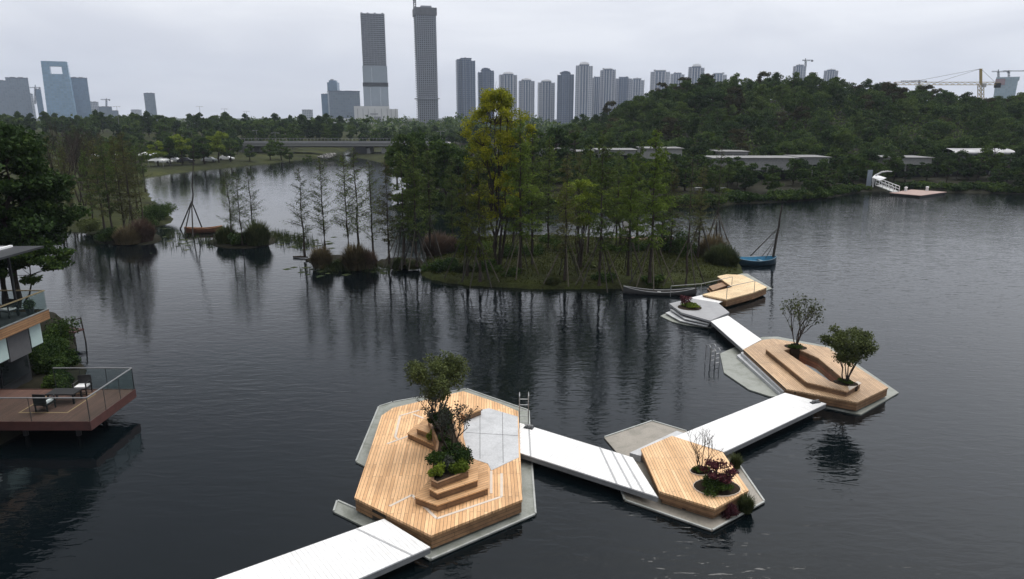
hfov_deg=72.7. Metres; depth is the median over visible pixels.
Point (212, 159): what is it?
parked car
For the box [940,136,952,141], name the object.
hill tree
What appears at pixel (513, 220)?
cypress tree
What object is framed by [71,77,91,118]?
office block
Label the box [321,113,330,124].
wood tree
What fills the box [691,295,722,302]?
gangway
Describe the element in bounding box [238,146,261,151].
pavilion
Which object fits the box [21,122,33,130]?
wood tree
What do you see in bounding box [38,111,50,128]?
wood tree
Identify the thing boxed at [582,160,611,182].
shore tree
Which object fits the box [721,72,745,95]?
hill tree
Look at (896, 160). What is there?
shore tree
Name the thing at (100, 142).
cypress tree
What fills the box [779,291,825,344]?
tree
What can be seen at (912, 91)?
hill tree
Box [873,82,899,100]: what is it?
hill tree
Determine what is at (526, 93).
tower block
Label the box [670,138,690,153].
hill tree
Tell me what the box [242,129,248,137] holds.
roadside tree
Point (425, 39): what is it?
skyscraper
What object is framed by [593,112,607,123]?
hill tree
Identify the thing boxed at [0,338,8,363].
window
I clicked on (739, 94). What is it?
hill tree
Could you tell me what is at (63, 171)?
cypress tree
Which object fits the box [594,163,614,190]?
shore tree
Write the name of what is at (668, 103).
hill tree
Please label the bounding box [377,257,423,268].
island
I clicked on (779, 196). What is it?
bush
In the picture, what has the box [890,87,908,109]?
hill tree
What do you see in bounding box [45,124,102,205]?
bare tree
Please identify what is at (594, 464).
gangway
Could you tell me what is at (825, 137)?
hill tree
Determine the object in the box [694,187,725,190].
garden wall
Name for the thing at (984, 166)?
shore tree
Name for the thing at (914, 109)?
hill tree
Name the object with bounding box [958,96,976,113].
hill tree
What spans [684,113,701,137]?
hill tree
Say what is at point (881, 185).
gangway
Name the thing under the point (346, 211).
cypress tree
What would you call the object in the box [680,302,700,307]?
bush
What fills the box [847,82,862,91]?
hill tree
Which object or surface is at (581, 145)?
hill tree
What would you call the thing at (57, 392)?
table
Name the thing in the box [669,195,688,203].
bush
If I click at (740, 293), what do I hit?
floating deck
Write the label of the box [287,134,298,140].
lawn tree
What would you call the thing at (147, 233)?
reed clump
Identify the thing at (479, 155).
shore tree
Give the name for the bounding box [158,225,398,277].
water plants
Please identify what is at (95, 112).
wood tree
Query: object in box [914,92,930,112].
hill tree
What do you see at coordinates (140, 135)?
wood tree
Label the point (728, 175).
shore tree
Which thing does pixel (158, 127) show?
wood tree
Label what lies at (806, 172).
shore tree
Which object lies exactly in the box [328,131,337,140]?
roadside tree
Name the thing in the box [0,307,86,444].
bank
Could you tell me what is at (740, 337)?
gangway
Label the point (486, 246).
bush
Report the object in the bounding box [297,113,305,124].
wood tree
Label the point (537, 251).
bush
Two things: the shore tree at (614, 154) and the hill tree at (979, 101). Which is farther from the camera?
the hill tree at (979, 101)
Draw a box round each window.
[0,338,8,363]
[28,323,42,348]
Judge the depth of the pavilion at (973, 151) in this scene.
156.81 m
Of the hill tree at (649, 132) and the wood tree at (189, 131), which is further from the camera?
the wood tree at (189, 131)
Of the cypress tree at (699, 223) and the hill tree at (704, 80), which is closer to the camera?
the cypress tree at (699, 223)
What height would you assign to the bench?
0.299 m
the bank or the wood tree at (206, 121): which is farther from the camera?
the wood tree at (206, 121)
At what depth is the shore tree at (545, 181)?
123.08 m
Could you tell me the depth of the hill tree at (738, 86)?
219.96 m
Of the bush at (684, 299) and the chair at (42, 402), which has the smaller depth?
the chair at (42, 402)
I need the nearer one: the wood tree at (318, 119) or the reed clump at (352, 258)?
the reed clump at (352, 258)
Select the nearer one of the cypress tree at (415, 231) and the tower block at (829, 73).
the cypress tree at (415, 231)
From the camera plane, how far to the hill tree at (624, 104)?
229.27 m
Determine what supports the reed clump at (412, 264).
on the island at (383, 260)
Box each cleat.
[523,424,533,429]
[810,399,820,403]
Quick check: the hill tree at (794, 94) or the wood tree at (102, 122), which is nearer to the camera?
the hill tree at (794, 94)
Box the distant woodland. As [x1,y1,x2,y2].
[37,112,600,132]
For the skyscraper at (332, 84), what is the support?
on the ground at (299, 153)
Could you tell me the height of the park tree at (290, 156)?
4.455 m
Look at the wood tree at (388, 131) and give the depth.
305.89 m
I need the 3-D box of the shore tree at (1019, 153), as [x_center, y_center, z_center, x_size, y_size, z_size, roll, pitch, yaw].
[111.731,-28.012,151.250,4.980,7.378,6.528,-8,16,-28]
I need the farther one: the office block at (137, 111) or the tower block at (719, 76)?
the office block at (137, 111)
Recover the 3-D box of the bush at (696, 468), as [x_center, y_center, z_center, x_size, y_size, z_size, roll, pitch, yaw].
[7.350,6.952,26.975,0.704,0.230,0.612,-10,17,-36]
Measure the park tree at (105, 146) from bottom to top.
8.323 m
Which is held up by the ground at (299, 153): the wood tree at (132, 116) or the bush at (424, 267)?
the wood tree at (132, 116)
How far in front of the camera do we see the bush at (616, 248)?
70.45 m
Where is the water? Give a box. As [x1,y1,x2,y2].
[0,149,1023,578]
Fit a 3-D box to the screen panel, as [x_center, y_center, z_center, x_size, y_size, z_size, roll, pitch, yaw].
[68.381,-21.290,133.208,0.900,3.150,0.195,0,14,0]
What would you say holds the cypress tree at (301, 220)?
on the island at (335, 258)
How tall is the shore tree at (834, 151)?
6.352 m
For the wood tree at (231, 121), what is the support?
on the ground at (299, 153)
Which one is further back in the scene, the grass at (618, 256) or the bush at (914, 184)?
the bush at (914, 184)
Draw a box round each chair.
[0,299,18,318]
[32,394,56,411]
[72,375,92,395]
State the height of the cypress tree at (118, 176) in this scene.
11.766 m
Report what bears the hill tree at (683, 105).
on the ground at (299, 153)
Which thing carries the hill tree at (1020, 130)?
on the ground at (299, 153)
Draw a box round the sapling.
[683,424,722,472]
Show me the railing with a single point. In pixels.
(694, 284)
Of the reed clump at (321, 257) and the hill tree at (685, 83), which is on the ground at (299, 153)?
the hill tree at (685, 83)
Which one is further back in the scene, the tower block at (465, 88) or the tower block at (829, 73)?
the tower block at (829, 73)
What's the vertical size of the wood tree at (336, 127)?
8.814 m
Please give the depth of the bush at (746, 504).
25.17 m
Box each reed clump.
[111,224,141,244]
[127,216,155,241]
[214,224,239,243]
[242,217,273,245]
[308,244,334,268]
[338,241,371,270]
[362,248,377,268]
[391,256,408,268]
[405,259,420,269]
[422,229,451,257]
[440,233,459,253]
[452,262,475,272]
[543,276,560,285]
[696,232,729,255]
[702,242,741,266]
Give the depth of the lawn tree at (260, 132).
275.48 m
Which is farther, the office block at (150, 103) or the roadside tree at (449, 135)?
the office block at (150, 103)
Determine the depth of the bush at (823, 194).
121.03 m
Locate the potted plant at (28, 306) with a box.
[22,298,35,314]
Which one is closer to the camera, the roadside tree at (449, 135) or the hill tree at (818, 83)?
the hill tree at (818, 83)
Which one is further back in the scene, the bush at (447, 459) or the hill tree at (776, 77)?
the hill tree at (776, 77)
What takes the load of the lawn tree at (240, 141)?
on the ground at (299, 153)
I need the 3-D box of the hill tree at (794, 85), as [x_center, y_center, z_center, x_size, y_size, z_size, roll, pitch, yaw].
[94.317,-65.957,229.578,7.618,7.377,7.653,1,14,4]
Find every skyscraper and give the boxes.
[41,61,76,118]
[327,79,339,90]
[360,12,388,105]
[412,5,439,122]
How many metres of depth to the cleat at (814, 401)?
33.79 m
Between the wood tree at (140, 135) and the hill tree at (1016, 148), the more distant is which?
the wood tree at (140, 135)
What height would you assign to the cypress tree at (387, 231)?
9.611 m
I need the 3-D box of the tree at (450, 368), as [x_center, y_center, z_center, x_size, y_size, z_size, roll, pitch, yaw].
[-2.886,4.195,28.440,2.929,3.336,2.794,-4,15,-17]
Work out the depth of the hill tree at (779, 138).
171.91 m
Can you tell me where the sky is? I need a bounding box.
[0,0,1023,118]
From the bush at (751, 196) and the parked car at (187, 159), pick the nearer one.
the bush at (751, 196)
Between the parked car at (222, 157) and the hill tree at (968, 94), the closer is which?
the parked car at (222, 157)
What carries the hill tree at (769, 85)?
on the ground at (299, 153)
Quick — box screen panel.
[866,170,872,185]
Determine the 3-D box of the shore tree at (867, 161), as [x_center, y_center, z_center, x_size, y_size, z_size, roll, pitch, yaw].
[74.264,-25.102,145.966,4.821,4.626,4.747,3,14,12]
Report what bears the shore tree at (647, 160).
on the ground at (299, 153)
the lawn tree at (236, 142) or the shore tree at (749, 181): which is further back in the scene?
the lawn tree at (236, 142)
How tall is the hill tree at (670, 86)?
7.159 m
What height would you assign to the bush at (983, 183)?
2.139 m
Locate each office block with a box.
[0,80,11,115]
[5,77,33,117]
[30,93,36,120]
[36,89,43,119]
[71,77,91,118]
[90,101,98,111]
[99,106,111,116]
[111,110,118,117]
[131,109,141,115]
[143,93,157,119]
[302,109,312,117]
[321,93,328,114]
[327,90,359,117]
[993,77,1019,97]
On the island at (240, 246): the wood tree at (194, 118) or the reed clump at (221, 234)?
the reed clump at (221, 234)
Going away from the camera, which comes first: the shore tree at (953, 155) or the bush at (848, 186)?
the bush at (848, 186)
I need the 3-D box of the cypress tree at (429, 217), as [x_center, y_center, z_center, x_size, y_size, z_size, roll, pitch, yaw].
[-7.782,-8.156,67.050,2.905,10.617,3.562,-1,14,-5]
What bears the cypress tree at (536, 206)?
on the island at (453, 279)
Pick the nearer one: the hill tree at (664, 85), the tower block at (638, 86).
the hill tree at (664, 85)
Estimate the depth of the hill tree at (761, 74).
243.16 m
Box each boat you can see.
[184,225,221,233]
[623,286,695,295]
[739,205,782,265]
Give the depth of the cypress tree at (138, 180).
87.68 m
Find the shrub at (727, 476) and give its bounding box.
[699,458,739,483]
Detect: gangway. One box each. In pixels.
[216,519,429,578]
[519,423,657,501]
[675,393,825,455]
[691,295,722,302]
[711,316,761,351]
[875,180,899,191]
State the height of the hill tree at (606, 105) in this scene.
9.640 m
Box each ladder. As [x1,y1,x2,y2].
[519,392,528,423]
[705,344,715,363]
[710,348,720,364]
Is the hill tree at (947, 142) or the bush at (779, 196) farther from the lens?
the hill tree at (947, 142)
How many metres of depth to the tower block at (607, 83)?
1172.27 m
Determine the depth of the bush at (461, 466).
25.22 m
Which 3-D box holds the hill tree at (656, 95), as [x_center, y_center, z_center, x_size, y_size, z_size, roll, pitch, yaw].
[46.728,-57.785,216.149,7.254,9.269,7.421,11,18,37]
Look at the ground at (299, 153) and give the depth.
180.35 m
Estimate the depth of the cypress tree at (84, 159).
86.78 m
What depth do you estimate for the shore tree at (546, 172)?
130.49 m
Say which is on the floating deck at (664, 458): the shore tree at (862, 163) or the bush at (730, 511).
the bush at (730, 511)
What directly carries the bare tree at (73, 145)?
on the ground at (299, 153)
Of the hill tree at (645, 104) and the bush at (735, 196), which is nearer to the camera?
the bush at (735, 196)
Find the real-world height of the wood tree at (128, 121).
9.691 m
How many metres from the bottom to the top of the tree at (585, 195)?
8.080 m
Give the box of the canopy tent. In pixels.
[148,157,169,166]
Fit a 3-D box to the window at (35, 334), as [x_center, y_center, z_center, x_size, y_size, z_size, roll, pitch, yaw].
[-24.348,2.308,35.502,0.145,1.170,0.900,0,14,0]
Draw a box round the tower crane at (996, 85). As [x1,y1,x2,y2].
[894,69,1000,98]
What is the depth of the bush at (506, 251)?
67.74 m
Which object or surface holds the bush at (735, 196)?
on the ground at (299, 153)
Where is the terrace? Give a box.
[0,367,136,435]
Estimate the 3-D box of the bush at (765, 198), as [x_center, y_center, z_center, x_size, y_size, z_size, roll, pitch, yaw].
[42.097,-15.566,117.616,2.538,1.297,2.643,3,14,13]
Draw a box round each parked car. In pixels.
[178,157,194,162]
[201,157,217,161]
[219,155,234,159]
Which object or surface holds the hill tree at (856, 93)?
on the ground at (299, 153)
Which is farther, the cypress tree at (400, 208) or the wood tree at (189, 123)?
the wood tree at (189, 123)
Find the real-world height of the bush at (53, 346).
1.831 m
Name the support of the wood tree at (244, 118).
on the ground at (299, 153)
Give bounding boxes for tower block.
[456,57,475,123]
[478,68,493,123]
[499,72,516,119]
[518,78,534,123]
[537,79,554,123]
[557,71,573,123]
[575,62,592,120]
[592,76,599,116]
[599,68,615,115]
[615,76,631,106]
[631,78,644,99]
[650,70,669,91]
[670,72,684,86]
[688,64,704,83]
[711,72,726,99]
[792,64,806,80]
[823,69,838,80]
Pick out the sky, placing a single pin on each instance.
(264, 58)
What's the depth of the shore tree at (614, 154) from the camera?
146.32 m
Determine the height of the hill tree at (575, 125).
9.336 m
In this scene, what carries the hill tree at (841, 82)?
on the ground at (299, 153)
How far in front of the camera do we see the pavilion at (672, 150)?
155.21 m
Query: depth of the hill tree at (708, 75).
230.56 m
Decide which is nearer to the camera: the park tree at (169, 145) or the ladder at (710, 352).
the ladder at (710, 352)
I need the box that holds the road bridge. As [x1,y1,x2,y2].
[239,138,450,154]
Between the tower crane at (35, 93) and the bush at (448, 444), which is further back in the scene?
the tower crane at (35, 93)
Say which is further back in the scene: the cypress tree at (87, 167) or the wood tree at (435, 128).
the wood tree at (435, 128)
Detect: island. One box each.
[94,232,161,245]
[210,232,275,248]
[306,255,343,268]
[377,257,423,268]
[420,236,742,288]
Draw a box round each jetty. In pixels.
[66,317,85,344]
[890,190,945,197]
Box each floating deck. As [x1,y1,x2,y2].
[333,388,536,560]
[604,420,764,531]
[660,299,728,327]
[702,274,771,306]
[720,337,898,415]
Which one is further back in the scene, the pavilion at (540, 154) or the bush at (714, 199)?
the pavilion at (540, 154)
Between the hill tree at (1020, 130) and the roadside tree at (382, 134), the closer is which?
the hill tree at (1020, 130)
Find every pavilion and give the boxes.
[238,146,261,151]
[522,148,572,158]
[592,148,636,161]
[637,147,683,162]
[706,156,797,178]
[710,150,750,155]
[784,155,831,178]
[870,155,934,177]
[938,148,1014,174]
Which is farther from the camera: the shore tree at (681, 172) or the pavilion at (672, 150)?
the pavilion at (672, 150)
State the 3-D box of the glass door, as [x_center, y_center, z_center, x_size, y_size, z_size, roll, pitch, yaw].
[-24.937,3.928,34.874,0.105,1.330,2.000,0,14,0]
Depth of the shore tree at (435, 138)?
142.05 m
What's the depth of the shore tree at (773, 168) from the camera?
138.09 m
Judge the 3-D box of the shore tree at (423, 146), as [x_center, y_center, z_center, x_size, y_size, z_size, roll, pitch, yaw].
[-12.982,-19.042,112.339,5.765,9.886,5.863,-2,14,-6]
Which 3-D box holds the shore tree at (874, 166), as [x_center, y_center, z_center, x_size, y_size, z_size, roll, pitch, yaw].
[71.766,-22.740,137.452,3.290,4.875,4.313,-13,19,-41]
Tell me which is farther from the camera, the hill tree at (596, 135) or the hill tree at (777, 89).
the hill tree at (777, 89)
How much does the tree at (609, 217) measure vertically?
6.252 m
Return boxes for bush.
[28,333,59,357]
[29,339,57,368]
[29,342,49,373]
[40,334,60,354]
[41,370,71,388]
[42,323,61,338]
[43,315,81,344]
[43,351,71,373]
[49,363,74,384]
[56,336,70,351]
[57,348,81,366]
[75,218,102,232]
[93,226,115,241]
[136,199,168,225]
[149,201,177,217]
[227,231,245,244]
[330,259,343,268]
[390,194,413,202]
[420,259,442,271]
[424,450,455,464]
[425,429,434,439]
[426,409,450,430]
[426,461,444,476]
[429,257,458,271]
[438,432,450,441]
[439,454,454,473]
[441,441,453,451]
[445,442,473,464]
[448,457,469,474]
[471,240,497,256]
[473,258,503,272]
[480,195,488,205]
[497,242,518,257]
[500,266,520,276]
[516,243,544,256]
[538,233,560,242]
[582,261,596,267]
[590,272,617,282]
[607,244,627,252]
[630,241,649,250]
[641,274,664,284]
[657,228,691,252]
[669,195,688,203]
[673,237,699,256]
[679,295,692,304]
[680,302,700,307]
[692,464,709,472]
[699,192,721,204]
[700,474,733,497]
[703,193,726,205]
[716,188,732,192]
[721,191,743,202]
[721,503,739,518]
[728,191,747,201]
[728,452,743,468]
[732,189,759,202]
[736,492,755,513]
[756,194,769,201]
[764,193,783,200]
[767,189,791,200]
[771,188,796,199]
[788,343,802,348]
[794,187,814,199]
[810,187,830,197]
[820,186,839,194]
[826,188,842,194]
[832,183,854,190]
[838,377,853,383]
[847,184,861,192]
[857,184,872,189]
[893,182,911,189]
[903,180,921,188]
[921,181,938,188]
[938,181,962,190]
[951,184,967,190]
[958,180,981,189]
[975,180,1000,190]
[981,181,1003,189]
[987,186,1005,191]
[999,182,1012,190]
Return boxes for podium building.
[354,106,397,122]
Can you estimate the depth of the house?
34.62 m
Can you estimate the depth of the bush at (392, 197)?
115.81 m
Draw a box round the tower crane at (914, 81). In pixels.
[900,80,926,84]
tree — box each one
[0,121,93,307]
[0,245,76,304]
[4,116,23,126]
[13,113,20,123]
[21,117,31,132]
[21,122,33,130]
[26,113,36,129]
[35,115,98,208]
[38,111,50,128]
[41,119,49,133]
[42,135,61,203]
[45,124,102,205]
[46,127,90,206]
[50,123,90,202]
[51,118,59,134]
[52,115,70,133]
[54,133,70,172]
[56,146,78,211]
[63,120,71,131]
[66,128,83,190]
[69,118,77,129]
[74,115,82,125]
[76,138,99,198]
[76,145,114,191]
[77,150,98,218]
[83,139,113,228]
[84,114,101,124]
[89,115,100,132]
[91,109,102,127]
[91,145,120,227]
[92,135,112,200]
[99,111,106,131]
[100,142,137,182]
[103,143,123,209]
[104,114,118,127]
[104,135,138,227]
[107,119,115,132]
[111,123,121,137]
[111,130,147,226]
[114,136,129,196]
[117,146,151,181]
[119,118,141,135]
[119,123,132,136]
[122,138,145,209]
[124,114,139,129]
[130,150,149,217]
[132,126,145,143]
[134,143,143,152]
[136,144,152,191]
[139,110,152,136]
[145,140,167,165]
[152,124,167,140]
[153,115,170,130]
[158,137,179,164]
[159,118,171,133]
[170,134,191,164]
[171,121,182,133]
[176,127,192,138]
[180,122,186,135]
[180,127,198,143]
[180,142,202,164]
[184,121,193,128]
[185,113,192,126]
[190,115,200,131]
[190,134,200,147]
[194,137,212,163]
[197,118,203,132]
[200,118,213,131]
[203,131,211,142]
[205,131,228,162]
[210,115,224,130]
[213,123,228,134]
[216,169,241,231]
[219,112,230,130]
[221,140,239,161]
[223,138,239,152]
[227,171,252,244]
[228,118,239,128]
[228,131,236,138]
[232,137,244,153]
[233,120,245,135]
[239,165,267,221]
[240,113,249,121]
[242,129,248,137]
[244,145,256,160]
[246,134,253,140]
[253,120,269,132]
[255,126,263,140]
[256,130,265,140]
[261,143,275,159]
[264,140,275,151]
[269,141,279,150]
[270,113,279,125]
[270,125,281,132]
[273,127,284,140]
[274,142,287,159]
[276,119,291,134]
[277,134,286,149]
[279,168,315,257]
[284,149,292,160]
[287,118,298,129]
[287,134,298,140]
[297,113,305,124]
[302,119,311,137]
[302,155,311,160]
[306,157,338,249]
[310,123,315,137]
[314,115,324,134]
[314,121,322,140]
[317,123,327,139]
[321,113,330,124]
[323,128,331,140]
[328,119,338,131]
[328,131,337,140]
[328,155,361,245]
[331,123,340,139]
[334,123,341,140]
[336,115,344,125]
[338,123,343,140]
[338,147,380,245]
[345,127,354,140]
[347,124,356,134]
[347,160,386,252]
[357,118,371,131]
[357,133,366,140]
[358,126,364,134]
[368,129,380,140]
[373,161,401,263]
[374,129,384,140]
[380,131,392,140]
[383,152,423,269]
[384,144,397,189]
[385,133,416,188]
[386,130,392,140]
[396,142,434,270]
[398,129,432,189]
[403,349,470,429]
[413,388,478,449]
[414,140,445,196]
[417,149,444,259]
[424,139,457,194]
[428,133,449,149]
[431,125,437,131]
[435,151,476,196]
[438,157,462,233]
[443,133,454,142]
[444,164,483,281]
[454,143,491,193]
[454,150,498,287]
[455,130,465,144]
[460,84,536,264]
[463,136,493,162]
[464,125,472,145]
[485,161,502,185]
[495,135,527,175]
[498,120,544,279]
[498,145,529,251]
[516,126,552,264]
[522,129,548,163]
[535,136,561,247]
[536,164,556,180]
[536,171,550,184]
[541,125,570,163]
[543,154,585,285]
[550,161,583,184]
[555,129,595,161]
[555,178,608,267]
[567,151,587,242]
[568,122,589,132]
[571,113,588,128]
[575,130,623,292]
[576,144,599,255]
[577,136,598,149]
[579,131,605,149]
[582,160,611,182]
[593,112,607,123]
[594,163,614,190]
[601,132,617,147]
[602,100,617,121]
[602,150,628,245]
[602,186,636,243]
[607,152,623,161]
[607,157,645,278]
[608,108,625,126]
[610,132,624,147]
[619,100,631,115]
[621,131,644,151]
[623,153,641,166]
[624,128,646,144]
[624,141,651,251]
[627,95,646,115]
[629,128,678,289]
[630,98,654,121]
[639,133,657,146]
[640,159,662,178]
[645,129,662,137]
[648,147,677,256]
[651,98,677,115]
[651,102,672,126]
[652,88,673,110]
[653,139,682,153]
[655,82,667,90]
[657,117,681,140]
[659,165,686,251]
[662,168,684,190]
[663,152,705,291]
[666,153,683,165]
[667,83,677,88]
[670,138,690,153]
[673,77,693,90]
[673,100,694,122]
[673,167,696,190]
[675,156,695,178]
[677,79,695,95]
[680,156,698,178]
[683,89,706,114]
[683,135,711,159]
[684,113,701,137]
[688,154,706,166]
[688,166,705,182]
[688,166,714,258]
[691,156,708,175]
[692,73,716,88]
[692,120,725,142]
[693,131,720,154]
[693,167,721,191]
[697,73,714,86]
[697,89,727,111]
[702,159,719,170]
[704,79,722,89]
[704,135,737,151]
[705,142,732,249]
[705,150,730,155]
[707,175,723,191]
[715,156,747,178]
[719,164,735,187]
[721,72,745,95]
[721,104,740,121]
[722,86,745,115]
[722,128,749,149]
[725,82,744,96]
[729,160,757,188]
[732,142,749,155]
[733,165,761,190]
[740,77,758,89]
[741,91,755,111]
[743,81,756,99]
[747,95,776,118]
[749,86,767,101]
[752,127,775,146]
[753,84,771,110]
[756,71,770,82]
[756,143,787,155]
[758,81,773,97]
[760,164,782,180]
[762,77,777,96]
[762,173,784,189]
[764,72,783,84]
[765,75,782,96]
[769,134,786,155]
[771,84,789,101]
[774,142,802,155]
[775,139,809,155]
[779,71,806,97]
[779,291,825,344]
[781,85,806,110]
[782,158,806,183]
[784,129,812,145]
[786,79,810,89]
[791,136,817,154]
[792,106,812,127]
[792,159,813,178]
[795,166,823,186]
[796,78,817,97]
[801,177,822,190]
[805,72,818,89]
[805,143,826,155]
[806,110,838,140]
[808,91,833,106]
[809,76,829,91]
[812,162,830,179]
[816,129,836,152]
[817,146,837,163]
[817,158,832,170]
[817,323,880,383]
[823,78,846,102]
[825,85,848,108]
[825,148,846,173]
[827,76,849,98]
[830,128,855,153]
[830,155,856,169]
[832,121,862,148]
[834,166,859,184]
[843,154,869,182]
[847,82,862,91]
[849,88,863,103]
[852,84,862,95]
[854,158,875,179]
[856,162,875,179]
[860,78,879,99]
[861,149,879,167]
[865,163,885,185]
[868,136,897,154]
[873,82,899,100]
[874,166,892,183]
[881,82,896,106]
[882,153,903,181]
[887,154,905,179]
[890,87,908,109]
[893,100,920,125]
[896,96,923,112]
[896,164,916,181]
[898,138,930,154]
[902,144,926,155]
[906,90,919,95]
[910,89,933,104]
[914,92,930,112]
[917,162,938,180]
[918,85,937,100]
[920,118,959,142]
[926,144,948,173]
[926,154,949,175]
[931,88,942,100]
[931,138,955,154]
[932,92,961,116]
[934,90,951,101]
[935,152,961,171]
[938,117,952,137]
[939,92,952,105]
[939,159,957,181]
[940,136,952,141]
[945,149,971,178]
[948,137,979,151]
[954,158,982,179]
[955,92,977,107]
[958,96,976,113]
[958,134,986,147]
[963,97,985,118]
[969,155,995,179]
[977,97,995,113]
[977,142,1006,177]
[984,104,1014,124]
[990,115,1015,131]
[992,118,1015,142]
[994,96,1005,105]
[996,95,1018,107]
[1004,101,1023,120]
[1005,143,1023,159]
[1006,116,1023,145]
[1007,102,1023,119]
[1009,145,1023,158]
[1014,92,1023,100]
[1016,126,1023,142]
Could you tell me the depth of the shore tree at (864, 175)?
142.89 m
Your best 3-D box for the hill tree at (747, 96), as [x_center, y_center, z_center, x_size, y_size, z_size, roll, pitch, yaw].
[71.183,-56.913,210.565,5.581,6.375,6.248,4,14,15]
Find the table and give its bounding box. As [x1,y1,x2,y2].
[45,388,82,403]
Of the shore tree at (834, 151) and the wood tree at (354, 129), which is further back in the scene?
the wood tree at (354, 129)
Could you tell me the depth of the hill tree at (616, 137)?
185.86 m
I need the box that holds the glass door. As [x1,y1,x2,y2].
[0,355,29,387]
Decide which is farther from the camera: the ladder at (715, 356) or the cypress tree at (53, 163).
the cypress tree at (53, 163)
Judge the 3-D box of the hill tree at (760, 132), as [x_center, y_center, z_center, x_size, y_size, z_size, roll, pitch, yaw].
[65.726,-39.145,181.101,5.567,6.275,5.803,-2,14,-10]
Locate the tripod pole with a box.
[180,142,201,236]
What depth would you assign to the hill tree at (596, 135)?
185.60 m
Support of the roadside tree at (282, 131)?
on the ground at (299, 153)
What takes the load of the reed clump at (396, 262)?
on the island at (383, 260)
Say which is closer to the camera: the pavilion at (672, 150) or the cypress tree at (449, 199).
the cypress tree at (449, 199)
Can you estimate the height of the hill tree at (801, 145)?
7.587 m
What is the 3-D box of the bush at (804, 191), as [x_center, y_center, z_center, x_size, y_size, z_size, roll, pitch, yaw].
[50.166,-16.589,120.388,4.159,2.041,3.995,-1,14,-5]
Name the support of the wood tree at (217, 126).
on the ground at (299, 153)
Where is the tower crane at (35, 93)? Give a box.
[32,85,40,103]
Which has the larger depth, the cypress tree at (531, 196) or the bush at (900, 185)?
the bush at (900, 185)
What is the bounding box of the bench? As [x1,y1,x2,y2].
[461,406,481,420]
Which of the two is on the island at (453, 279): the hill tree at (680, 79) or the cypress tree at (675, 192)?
the cypress tree at (675, 192)
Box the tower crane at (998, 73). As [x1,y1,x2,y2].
[994,69,1009,76]
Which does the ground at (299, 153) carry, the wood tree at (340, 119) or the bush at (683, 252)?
the wood tree at (340, 119)
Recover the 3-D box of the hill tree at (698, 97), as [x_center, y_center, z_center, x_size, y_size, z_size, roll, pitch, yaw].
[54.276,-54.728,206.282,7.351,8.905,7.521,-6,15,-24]
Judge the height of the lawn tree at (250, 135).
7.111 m
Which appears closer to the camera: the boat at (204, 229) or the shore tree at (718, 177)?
the boat at (204, 229)
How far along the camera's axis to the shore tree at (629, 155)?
135.68 m
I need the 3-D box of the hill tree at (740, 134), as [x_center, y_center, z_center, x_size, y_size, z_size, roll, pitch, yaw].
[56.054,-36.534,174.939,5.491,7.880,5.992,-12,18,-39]
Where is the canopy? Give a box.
[872,171,891,186]
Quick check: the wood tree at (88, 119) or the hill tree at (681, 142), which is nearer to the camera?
the hill tree at (681, 142)
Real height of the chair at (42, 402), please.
0.849 m
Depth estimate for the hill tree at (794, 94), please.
204.94 m
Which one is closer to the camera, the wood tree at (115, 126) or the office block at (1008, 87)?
the wood tree at (115, 126)
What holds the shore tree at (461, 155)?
on the ground at (299, 153)
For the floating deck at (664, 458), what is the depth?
26.82 m
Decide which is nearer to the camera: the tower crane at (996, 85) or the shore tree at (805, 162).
the shore tree at (805, 162)
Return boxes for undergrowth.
[558,82,1023,166]
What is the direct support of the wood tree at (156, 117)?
on the ground at (299, 153)
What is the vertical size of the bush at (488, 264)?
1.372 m
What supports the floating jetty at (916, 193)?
on the water
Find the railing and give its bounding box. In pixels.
[670,277,732,296]
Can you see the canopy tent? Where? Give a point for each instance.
(159, 159)
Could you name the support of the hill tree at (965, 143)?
on the ground at (299, 153)
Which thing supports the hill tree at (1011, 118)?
on the ground at (299, 153)
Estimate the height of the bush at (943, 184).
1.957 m
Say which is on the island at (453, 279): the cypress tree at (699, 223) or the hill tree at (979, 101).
the cypress tree at (699, 223)
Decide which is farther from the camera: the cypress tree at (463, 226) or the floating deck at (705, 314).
the cypress tree at (463, 226)
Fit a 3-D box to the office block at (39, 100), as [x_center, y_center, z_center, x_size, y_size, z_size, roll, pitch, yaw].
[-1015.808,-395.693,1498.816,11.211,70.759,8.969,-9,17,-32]
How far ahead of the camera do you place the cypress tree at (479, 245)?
56.94 m
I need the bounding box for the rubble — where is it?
[317,153,335,158]
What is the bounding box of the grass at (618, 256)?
[426,234,736,284]
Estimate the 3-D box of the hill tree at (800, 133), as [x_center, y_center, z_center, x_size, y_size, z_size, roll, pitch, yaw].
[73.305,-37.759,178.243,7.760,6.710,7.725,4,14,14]
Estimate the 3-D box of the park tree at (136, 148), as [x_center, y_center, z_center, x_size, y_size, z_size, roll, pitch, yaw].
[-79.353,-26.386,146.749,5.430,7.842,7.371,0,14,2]
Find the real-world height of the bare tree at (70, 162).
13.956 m
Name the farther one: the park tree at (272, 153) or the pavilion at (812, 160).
the park tree at (272, 153)
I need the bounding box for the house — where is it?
[0,245,49,388]
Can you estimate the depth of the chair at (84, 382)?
33.45 m
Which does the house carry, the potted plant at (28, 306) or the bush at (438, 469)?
the potted plant at (28, 306)
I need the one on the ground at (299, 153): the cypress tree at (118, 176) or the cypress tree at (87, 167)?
the cypress tree at (87, 167)
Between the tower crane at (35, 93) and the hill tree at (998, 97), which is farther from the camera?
the tower crane at (35, 93)
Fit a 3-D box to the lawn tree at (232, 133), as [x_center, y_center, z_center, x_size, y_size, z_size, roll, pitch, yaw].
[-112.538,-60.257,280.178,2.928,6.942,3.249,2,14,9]
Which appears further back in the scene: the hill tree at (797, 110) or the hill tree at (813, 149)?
the hill tree at (797, 110)
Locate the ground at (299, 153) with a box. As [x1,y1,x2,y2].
[0,100,1023,231]
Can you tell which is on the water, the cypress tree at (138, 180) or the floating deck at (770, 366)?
the floating deck at (770, 366)

